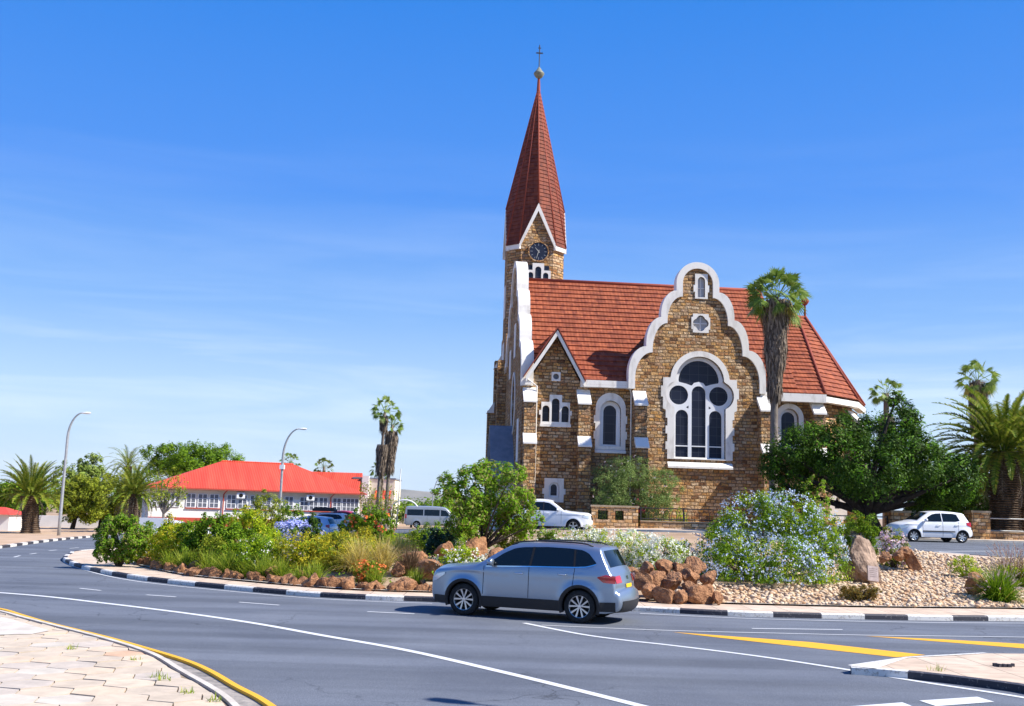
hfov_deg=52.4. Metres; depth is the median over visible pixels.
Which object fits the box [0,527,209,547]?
kerb
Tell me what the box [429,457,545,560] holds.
young tree
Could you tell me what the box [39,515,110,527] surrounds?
garden wall
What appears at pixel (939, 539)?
kerb
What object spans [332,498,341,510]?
window
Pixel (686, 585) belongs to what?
rock
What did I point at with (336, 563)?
shrub
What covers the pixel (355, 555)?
ornamental grass
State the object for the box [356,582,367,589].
rock
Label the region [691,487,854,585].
plumbago bush
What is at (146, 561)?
rock
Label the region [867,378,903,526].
fan palm
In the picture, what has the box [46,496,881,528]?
ground
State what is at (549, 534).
flowering shrub
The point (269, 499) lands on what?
window
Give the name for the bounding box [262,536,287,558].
shrub
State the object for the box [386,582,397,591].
rock
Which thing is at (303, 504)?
window
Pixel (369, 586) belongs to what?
rock
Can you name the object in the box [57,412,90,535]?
street lamp
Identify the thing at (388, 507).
tree
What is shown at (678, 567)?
rock
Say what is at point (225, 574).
rock
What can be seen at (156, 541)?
shrub
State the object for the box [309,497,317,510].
window
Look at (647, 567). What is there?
rock
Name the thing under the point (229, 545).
shrub
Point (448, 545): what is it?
rock
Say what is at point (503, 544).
shrub
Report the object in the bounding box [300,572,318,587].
rock
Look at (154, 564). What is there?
rock
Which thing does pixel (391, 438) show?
fan palm
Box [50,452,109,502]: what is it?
tree
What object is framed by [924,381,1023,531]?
date palm
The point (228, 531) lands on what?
shrub
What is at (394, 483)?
cream building
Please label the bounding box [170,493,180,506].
window
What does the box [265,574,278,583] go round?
rock
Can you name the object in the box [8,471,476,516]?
distant trees
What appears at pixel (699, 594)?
rock
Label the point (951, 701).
road markings
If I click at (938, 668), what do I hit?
weed
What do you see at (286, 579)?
rock
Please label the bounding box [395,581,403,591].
rock
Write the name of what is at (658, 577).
rock
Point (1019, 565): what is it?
fountain grass
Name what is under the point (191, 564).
rock
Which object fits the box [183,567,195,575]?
rock
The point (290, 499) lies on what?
window
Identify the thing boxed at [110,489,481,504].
hills
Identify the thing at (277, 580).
rock
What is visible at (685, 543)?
plumbago bush
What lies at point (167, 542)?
shrub
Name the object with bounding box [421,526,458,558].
shrub
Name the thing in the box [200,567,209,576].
rock
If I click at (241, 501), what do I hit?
window
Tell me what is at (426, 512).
side window
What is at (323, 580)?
rock
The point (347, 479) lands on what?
wing
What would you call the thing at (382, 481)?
fan palm
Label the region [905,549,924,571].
leaning rock
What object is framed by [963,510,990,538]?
stone pier
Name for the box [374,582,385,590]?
rock
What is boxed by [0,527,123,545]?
pavement
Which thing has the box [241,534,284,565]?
shrub
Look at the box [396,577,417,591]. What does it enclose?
rock
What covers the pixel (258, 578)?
rock
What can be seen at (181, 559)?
grass tuft
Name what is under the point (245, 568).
grass tuft
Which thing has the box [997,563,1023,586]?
shrub
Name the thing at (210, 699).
weed
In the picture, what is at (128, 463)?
date palm
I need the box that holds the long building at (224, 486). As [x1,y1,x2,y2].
[141,460,366,527]
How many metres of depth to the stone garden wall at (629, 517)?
59.65 m
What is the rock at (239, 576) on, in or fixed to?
on the soil
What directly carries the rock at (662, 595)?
on the pavement at (85, 557)
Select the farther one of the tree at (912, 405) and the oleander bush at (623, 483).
the tree at (912, 405)
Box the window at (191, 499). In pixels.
[186,493,195,506]
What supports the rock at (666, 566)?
on the gravel
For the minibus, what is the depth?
100.57 m
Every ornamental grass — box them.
[323,531,393,573]
[362,533,403,570]
[386,543,430,575]
[389,531,417,559]
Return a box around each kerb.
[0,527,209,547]
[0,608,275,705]
[0,610,239,705]
[0,616,48,634]
[62,544,1023,620]
[479,529,1023,542]
[850,652,983,671]
[851,666,1023,692]
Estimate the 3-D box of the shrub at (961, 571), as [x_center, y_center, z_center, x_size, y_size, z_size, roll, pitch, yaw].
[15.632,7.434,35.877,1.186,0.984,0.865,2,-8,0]
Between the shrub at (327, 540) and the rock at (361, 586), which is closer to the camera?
the rock at (361, 586)
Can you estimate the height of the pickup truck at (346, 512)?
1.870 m
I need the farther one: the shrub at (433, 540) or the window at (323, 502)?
the window at (323, 502)
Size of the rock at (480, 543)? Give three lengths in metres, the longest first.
0.974 x 0.738 x 0.482 m
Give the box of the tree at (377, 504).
[367,487,385,512]
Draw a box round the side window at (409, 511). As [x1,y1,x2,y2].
[407,509,422,515]
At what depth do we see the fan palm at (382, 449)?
91.47 m
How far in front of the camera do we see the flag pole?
98.94 m
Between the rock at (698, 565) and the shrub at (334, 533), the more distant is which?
the shrub at (334, 533)
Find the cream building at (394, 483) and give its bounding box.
[353,476,401,524]
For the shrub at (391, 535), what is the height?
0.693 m
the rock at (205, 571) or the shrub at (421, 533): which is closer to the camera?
the rock at (205, 571)
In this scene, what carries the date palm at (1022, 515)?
on the pavement at (723, 531)
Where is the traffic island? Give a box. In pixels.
[879,653,1023,683]
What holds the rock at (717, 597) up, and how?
on the pavement at (85, 557)
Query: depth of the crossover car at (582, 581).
23.64 m
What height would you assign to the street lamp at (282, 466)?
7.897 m
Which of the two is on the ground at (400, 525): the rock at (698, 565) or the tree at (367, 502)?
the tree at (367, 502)
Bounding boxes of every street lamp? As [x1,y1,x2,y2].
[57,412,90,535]
[278,428,306,515]
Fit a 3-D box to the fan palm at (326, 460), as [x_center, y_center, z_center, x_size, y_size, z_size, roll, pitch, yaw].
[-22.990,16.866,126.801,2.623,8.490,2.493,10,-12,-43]
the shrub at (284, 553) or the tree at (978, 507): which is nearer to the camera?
the shrub at (284, 553)
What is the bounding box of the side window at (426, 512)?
[424,509,439,515]
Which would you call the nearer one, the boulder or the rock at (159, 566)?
the boulder
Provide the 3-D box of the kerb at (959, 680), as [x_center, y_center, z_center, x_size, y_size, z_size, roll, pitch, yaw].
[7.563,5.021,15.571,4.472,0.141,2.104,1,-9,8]
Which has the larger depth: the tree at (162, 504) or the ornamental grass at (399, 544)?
the tree at (162, 504)
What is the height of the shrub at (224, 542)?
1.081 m
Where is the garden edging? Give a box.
[133,555,1023,607]
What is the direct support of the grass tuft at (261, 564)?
on the soil
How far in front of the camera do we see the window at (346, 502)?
106.96 m
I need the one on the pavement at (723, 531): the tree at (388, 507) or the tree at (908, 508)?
the tree at (908, 508)
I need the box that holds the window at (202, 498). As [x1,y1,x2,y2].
[197,494,207,507]
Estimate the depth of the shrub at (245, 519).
39.16 m
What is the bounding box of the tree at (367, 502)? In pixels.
[358,480,375,511]
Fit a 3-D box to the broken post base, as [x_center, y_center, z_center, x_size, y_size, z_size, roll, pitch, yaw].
[8.229,5.211,17.360,0.361,0.050,0.158,2,-8,0]
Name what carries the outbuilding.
on the ground at (400, 525)
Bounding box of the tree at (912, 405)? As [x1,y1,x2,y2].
[892,397,923,483]
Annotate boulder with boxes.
[842,535,882,583]
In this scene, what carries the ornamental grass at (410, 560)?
on the soil
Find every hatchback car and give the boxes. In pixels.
[296,516,338,533]
[886,511,972,542]
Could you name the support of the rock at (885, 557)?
on the soil
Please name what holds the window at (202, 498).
in the long building at (224, 486)
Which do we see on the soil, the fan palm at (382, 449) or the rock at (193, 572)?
the rock at (193, 572)
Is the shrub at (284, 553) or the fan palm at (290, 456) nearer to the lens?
the shrub at (284, 553)
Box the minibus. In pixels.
[404,506,455,527]
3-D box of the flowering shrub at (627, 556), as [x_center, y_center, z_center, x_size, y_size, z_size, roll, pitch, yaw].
[3.502,6.313,32.895,1.975,1.584,1.384,2,-8,0]
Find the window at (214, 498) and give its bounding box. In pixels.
[209,494,218,507]
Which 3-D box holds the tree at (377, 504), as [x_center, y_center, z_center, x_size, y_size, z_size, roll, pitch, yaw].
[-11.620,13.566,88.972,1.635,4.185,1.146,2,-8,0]
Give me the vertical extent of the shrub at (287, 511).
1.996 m
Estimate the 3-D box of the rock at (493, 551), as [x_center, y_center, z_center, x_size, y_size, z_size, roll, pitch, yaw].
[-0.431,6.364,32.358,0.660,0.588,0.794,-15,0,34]
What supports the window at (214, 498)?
in the long building at (224, 486)
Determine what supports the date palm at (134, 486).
on the pavement at (11, 537)
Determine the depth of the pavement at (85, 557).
28.20 m
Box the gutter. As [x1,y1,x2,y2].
[163,656,262,705]
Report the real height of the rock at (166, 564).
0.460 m
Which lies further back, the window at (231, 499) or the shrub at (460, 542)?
the window at (231, 499)
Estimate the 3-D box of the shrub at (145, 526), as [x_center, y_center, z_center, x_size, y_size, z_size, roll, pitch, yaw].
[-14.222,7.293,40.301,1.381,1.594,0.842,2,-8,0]
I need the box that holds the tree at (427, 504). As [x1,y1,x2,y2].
[418,501,446,507]
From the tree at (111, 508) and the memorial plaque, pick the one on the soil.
the memorial plaque
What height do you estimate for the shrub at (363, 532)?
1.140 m
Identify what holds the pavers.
on the pavement at (222, 700)
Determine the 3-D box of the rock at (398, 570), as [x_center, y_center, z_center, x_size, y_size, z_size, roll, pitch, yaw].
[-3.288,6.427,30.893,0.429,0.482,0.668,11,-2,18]
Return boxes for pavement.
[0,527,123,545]
[17,639,228,705]
[68,547,1023,614]
[488,527,1023,540]
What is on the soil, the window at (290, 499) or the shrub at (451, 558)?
the shrub at (451, 558)
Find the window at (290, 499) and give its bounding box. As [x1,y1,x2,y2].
[284,496,293,509]
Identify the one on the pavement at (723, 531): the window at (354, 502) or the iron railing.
the iron railing
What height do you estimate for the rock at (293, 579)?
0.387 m
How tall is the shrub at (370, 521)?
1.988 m
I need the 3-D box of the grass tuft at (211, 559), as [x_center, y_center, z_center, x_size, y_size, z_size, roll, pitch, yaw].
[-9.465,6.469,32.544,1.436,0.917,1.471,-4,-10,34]
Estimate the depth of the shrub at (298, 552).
32.17 m
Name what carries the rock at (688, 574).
on the gravel
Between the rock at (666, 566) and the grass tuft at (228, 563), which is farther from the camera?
the grass tuft at (228, 563)
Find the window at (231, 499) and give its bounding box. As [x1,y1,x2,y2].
[226,495,235,507]
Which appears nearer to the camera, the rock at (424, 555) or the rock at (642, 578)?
the rock at (642, 578)
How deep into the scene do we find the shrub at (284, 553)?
32.53 m
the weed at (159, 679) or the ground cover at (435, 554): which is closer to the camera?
the weed at (159, 679)
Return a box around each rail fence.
[820,515,887,534]
[990,518,1023,539]
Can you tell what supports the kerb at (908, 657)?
on the road
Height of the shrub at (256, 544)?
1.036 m
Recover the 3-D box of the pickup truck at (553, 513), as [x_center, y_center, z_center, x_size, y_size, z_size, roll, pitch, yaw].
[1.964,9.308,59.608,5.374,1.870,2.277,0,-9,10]
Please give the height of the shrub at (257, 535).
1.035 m
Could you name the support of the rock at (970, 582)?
on the soil
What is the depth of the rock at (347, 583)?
28.82 m
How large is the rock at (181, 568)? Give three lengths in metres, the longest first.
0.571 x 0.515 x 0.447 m
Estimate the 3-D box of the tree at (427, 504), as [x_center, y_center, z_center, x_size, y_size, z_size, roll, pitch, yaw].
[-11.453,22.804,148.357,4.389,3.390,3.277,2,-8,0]
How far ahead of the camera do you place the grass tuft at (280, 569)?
30.66 m
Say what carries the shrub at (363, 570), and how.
on the soil
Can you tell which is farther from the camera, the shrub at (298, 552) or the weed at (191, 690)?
the shrub at (298, 552)
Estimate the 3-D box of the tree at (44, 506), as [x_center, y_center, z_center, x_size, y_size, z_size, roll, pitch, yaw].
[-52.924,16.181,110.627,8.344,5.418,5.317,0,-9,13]
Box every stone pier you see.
[885,510,911,526]
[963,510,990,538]
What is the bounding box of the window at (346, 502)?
[342,498,350,510]
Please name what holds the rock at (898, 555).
on the gravel
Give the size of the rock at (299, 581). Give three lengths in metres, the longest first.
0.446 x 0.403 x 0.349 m
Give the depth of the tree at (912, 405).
74.34 m
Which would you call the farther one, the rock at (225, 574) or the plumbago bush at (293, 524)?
the plumbago bush at (293, 524)
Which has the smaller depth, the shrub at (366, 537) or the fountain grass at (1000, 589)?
the fountain grass at (1000, 589)
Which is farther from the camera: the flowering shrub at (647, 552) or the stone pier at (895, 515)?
the stone pier at (895, 515)
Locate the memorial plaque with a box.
[867,565,878,581]
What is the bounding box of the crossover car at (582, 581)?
[432,539,638,622]
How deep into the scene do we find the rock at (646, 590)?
27.79 m
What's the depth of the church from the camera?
67.33 m
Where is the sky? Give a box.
[0,0,1023,518]
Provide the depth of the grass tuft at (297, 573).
30.30 m
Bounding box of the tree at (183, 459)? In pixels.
[139,440,245,477]
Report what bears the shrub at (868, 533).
on the soil
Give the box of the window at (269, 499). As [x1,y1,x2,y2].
[261,497,270,508]
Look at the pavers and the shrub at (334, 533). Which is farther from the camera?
the shrub at (334, 533)
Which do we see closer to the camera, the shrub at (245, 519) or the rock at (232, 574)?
the rock at (232, 574)
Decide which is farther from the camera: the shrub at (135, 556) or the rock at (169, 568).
the shrub at (135, 556)
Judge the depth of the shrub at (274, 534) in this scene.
39.55 m
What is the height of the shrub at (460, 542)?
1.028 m
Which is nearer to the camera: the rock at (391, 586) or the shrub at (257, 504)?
the rock at (391, 586)
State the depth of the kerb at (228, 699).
15.65 m
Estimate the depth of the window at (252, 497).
103.43 m
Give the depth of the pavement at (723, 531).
58.36 m
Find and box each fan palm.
[278,453,301,465]
[314,457,333,471]
[369,462,386,527]
[370,395,401,513]
[383,414,404,528]
[743,267,811,506]
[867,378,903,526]
[954,359,1001,504]
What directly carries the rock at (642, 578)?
on the soil
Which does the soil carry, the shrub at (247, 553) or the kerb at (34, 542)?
the shrub at (247, 553)
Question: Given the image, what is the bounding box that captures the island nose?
[855,658,904,667]
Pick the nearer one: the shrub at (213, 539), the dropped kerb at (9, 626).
the dropped kerb at (9, 626)
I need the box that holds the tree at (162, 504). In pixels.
[145,467,188,517]
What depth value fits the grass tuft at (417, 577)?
29.49 m
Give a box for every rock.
[137,557,144,565]
[143,557,150,564]
[150,560,160,568]
[156,563,163,569]
[163,562,175,570]
[165,565,174,571]
[174,563,188,573]
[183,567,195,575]
[188,560,199,567]
[188,568,201,576]
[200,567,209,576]
[208,566,221,578]
[221,568,229,578]
[226,570,237,579]
[235,573,243,580]
[246,571,260,581]
[255,575,265,582]
[264,565,275,575]
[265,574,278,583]
[270,576,282,584]
[281,573,292,584]
[289,576,297,585]
[293,576,307,585]
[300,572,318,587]
[316,580,324,587]
[318,577,329,588]
[324,577,344,588]
[342,576,354,589]
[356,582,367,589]
[363,580,377,590]
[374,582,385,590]
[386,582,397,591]
[391,561,406,576]
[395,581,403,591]
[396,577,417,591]
[401,551,427,565]
[415,583,428,592]
[418,559,441,580]
[434,541,457,557]
[465,536,487,558]
[487,547,502,558]
[632,569,653,589]
[640,561,654,573]
[641,584,655,598]
[650,570,665,587]
[652,586,674,603]
[655,559,673,574]
[663,571,681,590]
[672,562,690,571]
[673,589,688,603]
[680,567,699,584]
[682,581,695,589]
[684,556,706,573]
[686,584,714,603]
[699,570,716,584]
[712,591,722,604]
[879,551,891,562]
[893,550,903,560]
[898,546,910,557]
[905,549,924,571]
[964,572,983,594]
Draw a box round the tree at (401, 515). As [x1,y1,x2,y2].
[392,503,419,527]
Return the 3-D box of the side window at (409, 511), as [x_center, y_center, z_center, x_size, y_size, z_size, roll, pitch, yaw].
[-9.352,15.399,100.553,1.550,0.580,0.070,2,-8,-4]
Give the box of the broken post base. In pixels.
[992,663,1014,666]
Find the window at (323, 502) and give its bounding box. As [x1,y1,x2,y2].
[319,497,327,506]
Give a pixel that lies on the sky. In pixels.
(244, 224)
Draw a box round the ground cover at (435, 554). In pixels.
[189,527,573,582]
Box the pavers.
[0,613,224,705]
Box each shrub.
[92,512,153,565]
[132,532,160,561]
[139,521,155,536]
[141,530,179,557]
[148,521,188,565]
[155,511,176,539]
[175,511,247,555]
[176,532,208,554]
[194,532,228,568]
[200,535,238,553]
[208,542,244,569]
[225,543,252,562]
[226,505,270,538]
[233,536,281,572]
[240,488,291,530]
[240,523,258,532]
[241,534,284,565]
[242,532,266,545]
[243,528,261,539]
[244,536,277,553]
[257,543,301,566]
[261,528,286,539]
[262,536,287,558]
[263,532,279,537]
[271,528,334,570]
[276,503,306,536]
[282,538,321,569]
[297,543,338,568]
[300,512,321,540]
[303,527,357,569]
[315,528,356,557]
[325,547,358,571]
[338,503,399,543]
[346,535,384,557]
[349,525,383,545]
[350,559,385,584]
[386,532,425,548]
[403,529,427,550]
[408,520,442,551]
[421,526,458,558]
[432,530,466,550]
[433,545,486,565]
[495,514,526,548]
[535,529,560,539]
[559,523,612,543]
[595,527,653,568]
[632,532,696,571]
[786,474,837,569]
[836,510,880,558]
[837,584,882,600]
[875,526,910,567]
[947,555,981,577]
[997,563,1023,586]
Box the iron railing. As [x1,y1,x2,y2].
[639,507,814,532]
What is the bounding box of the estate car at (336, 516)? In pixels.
[312,507,351,532]
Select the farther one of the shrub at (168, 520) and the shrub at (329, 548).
the shrub at (168, 520)
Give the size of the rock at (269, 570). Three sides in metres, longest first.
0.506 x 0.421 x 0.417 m
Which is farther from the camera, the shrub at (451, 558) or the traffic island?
the shrub at (451, 558)
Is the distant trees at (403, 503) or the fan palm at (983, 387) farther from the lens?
the distant trees at (403, 503)
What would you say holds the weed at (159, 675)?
on the pavers
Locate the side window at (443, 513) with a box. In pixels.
[441,510,448,515]
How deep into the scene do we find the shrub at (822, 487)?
36.03 m
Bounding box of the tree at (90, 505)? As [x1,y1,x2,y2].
[52,473,109,528]
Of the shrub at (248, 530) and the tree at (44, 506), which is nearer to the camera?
the shrub at (248, 530)
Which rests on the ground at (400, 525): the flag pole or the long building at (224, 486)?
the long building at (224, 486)
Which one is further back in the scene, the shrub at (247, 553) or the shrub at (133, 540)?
the shrub at (133, 540)
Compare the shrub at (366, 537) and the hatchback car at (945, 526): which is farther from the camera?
the hatchback car at (945, 526)
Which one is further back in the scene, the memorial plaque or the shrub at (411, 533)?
the shrub at (411, 533)
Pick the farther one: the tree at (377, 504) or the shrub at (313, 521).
the tree at (377, 504)
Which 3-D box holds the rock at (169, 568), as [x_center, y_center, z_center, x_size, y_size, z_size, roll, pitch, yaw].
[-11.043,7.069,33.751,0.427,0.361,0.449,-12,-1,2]
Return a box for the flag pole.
[395,469,400,529]
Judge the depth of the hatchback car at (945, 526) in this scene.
53.08 m
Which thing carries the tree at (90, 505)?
on the pavement at (11, 537)
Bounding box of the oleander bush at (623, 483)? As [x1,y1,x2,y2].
[589,454,685,526]
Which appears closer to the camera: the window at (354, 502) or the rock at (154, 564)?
the rock at (154, 564)
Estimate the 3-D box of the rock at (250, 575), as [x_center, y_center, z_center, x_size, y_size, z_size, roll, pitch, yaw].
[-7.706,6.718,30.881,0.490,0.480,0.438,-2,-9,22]
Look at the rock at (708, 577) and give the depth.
28.57 m
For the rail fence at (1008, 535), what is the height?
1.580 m
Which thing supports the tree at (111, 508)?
on the pavement at (11, 537)
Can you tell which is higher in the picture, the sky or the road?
the sky
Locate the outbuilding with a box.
[0,507,21,530]
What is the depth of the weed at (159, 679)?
13.77 m
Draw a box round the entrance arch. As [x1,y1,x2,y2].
[390,499,416,518]
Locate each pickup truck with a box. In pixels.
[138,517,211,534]
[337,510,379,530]
[503,499,592,529]
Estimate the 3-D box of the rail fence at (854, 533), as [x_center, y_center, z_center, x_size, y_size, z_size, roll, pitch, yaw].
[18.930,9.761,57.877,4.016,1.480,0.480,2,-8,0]
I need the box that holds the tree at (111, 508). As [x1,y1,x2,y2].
[89,472,128,528]
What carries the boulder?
on the soil
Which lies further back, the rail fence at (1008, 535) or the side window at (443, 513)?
the side window at (443, 513)
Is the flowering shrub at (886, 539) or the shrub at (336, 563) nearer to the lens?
the shrub at (336, 563)
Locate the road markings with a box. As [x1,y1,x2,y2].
[0,550,1023,705]
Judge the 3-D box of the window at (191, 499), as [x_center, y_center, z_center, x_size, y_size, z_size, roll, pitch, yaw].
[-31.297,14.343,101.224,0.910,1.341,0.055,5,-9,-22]
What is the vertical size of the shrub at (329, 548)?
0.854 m
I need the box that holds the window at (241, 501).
[237,495,247,508]
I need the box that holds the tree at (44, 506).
[0,479,50,514]
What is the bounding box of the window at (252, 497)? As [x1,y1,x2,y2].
[249,495,257,508]
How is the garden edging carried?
on the pavement at (85, 557)
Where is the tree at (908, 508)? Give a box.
[902,487,956,514]
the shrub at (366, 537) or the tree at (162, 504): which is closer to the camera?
the shrub at (366, 537)
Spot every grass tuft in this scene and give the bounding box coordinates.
[156,548,187,565]
[171,546,195,566]
[190,547,225,568]
[206,546,240,573]
[231,553,256,577]
[247,551,277,577]
[263,553,299,575]
[284,563,308,579]
[299,557,329,577]
[359,563,393,584]
[405,567,430,584]
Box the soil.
[145,530,1013,606]
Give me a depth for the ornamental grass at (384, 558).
31.46 m
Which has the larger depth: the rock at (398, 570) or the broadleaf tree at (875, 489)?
the broadleaf tree at (875, 489)
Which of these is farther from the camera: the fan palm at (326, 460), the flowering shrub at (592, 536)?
the fan palm at (326, 460)
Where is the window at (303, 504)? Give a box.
[299,497,308,509]
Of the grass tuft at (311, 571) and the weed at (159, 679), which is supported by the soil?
the grass tuft at (311, 571)
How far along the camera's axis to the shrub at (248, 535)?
36.27 m
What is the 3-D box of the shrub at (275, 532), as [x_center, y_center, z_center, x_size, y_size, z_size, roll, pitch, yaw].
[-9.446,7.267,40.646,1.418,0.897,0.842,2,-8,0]
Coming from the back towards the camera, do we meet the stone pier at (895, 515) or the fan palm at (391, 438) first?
the fan palm at (391, 438)
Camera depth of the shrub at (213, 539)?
33.12 m
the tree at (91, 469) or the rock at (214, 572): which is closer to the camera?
the rock at (214, 572)
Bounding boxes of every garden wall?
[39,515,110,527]
[590,505,638,527]
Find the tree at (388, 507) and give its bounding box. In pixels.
[380,486,400,519]
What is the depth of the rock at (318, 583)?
29.25 m
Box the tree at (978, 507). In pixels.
[959,473,989,513]
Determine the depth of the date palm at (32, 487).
76.98 m
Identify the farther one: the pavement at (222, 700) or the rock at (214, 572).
the rock at (214, 572)
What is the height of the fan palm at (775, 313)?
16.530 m
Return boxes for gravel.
[663,533,1023,607]
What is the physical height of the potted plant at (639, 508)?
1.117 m
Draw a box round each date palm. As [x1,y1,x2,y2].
[0,454,77,532]
[96,461,172,523]
[103,444,156,515]
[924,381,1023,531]
[966,401,1023,530]
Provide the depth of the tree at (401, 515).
110.09 m
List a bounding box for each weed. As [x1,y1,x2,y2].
[145,670,165,677]
[157,674,170,680]
[180,687,193,693]
[206,693,221,701]
[926,665,947,670]
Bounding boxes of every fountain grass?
[957,559,1023,602]
[975,541,1023,584]
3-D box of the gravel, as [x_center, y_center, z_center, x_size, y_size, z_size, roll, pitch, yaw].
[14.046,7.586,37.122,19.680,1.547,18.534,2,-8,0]
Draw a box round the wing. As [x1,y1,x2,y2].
[314,472,362,489]
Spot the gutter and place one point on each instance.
(240, 699)
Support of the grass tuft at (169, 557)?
on the soil
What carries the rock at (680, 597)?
on the pavement at (85, 557)
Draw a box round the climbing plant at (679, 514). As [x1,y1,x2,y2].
[675,506,687,521]
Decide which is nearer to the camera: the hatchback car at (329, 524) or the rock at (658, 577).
the rock at (658, 577)
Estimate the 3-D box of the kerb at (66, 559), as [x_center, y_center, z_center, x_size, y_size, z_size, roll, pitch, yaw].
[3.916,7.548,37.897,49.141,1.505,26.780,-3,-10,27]
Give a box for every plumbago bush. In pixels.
[273,517,323,542]
[664,538,700,562]
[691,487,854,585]
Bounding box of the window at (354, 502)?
[350,498,358,511]
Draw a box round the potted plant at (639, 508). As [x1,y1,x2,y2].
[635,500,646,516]
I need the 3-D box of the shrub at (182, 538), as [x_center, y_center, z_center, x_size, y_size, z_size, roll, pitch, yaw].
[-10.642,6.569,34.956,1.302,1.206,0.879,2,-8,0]
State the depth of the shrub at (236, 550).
33.14 m
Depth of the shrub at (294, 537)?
31.78 m
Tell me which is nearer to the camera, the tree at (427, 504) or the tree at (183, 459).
the tree at (183, 459)
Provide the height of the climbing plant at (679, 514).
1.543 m
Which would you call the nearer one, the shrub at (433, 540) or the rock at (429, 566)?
the rock at (429, 566)
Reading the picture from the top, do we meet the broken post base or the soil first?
the soil
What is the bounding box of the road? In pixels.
[0,527,1023,705]
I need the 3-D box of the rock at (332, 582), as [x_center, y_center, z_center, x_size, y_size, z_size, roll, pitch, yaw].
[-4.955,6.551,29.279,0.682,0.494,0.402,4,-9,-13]
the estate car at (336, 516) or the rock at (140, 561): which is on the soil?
the rock at (140, 561)
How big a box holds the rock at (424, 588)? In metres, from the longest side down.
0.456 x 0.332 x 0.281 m
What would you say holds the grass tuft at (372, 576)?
on the soil
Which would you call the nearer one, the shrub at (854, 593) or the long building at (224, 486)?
the shrub at (854, 593)
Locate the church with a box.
[484,45,876,529]
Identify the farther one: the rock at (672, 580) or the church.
the church
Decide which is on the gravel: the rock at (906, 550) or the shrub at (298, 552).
the rock at (906, 550)
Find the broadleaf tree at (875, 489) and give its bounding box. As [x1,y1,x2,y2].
[756,390,987,535]
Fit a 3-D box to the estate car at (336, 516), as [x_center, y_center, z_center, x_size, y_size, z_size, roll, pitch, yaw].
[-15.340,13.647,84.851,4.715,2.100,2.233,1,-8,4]
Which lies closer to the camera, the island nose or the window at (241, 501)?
the island nose

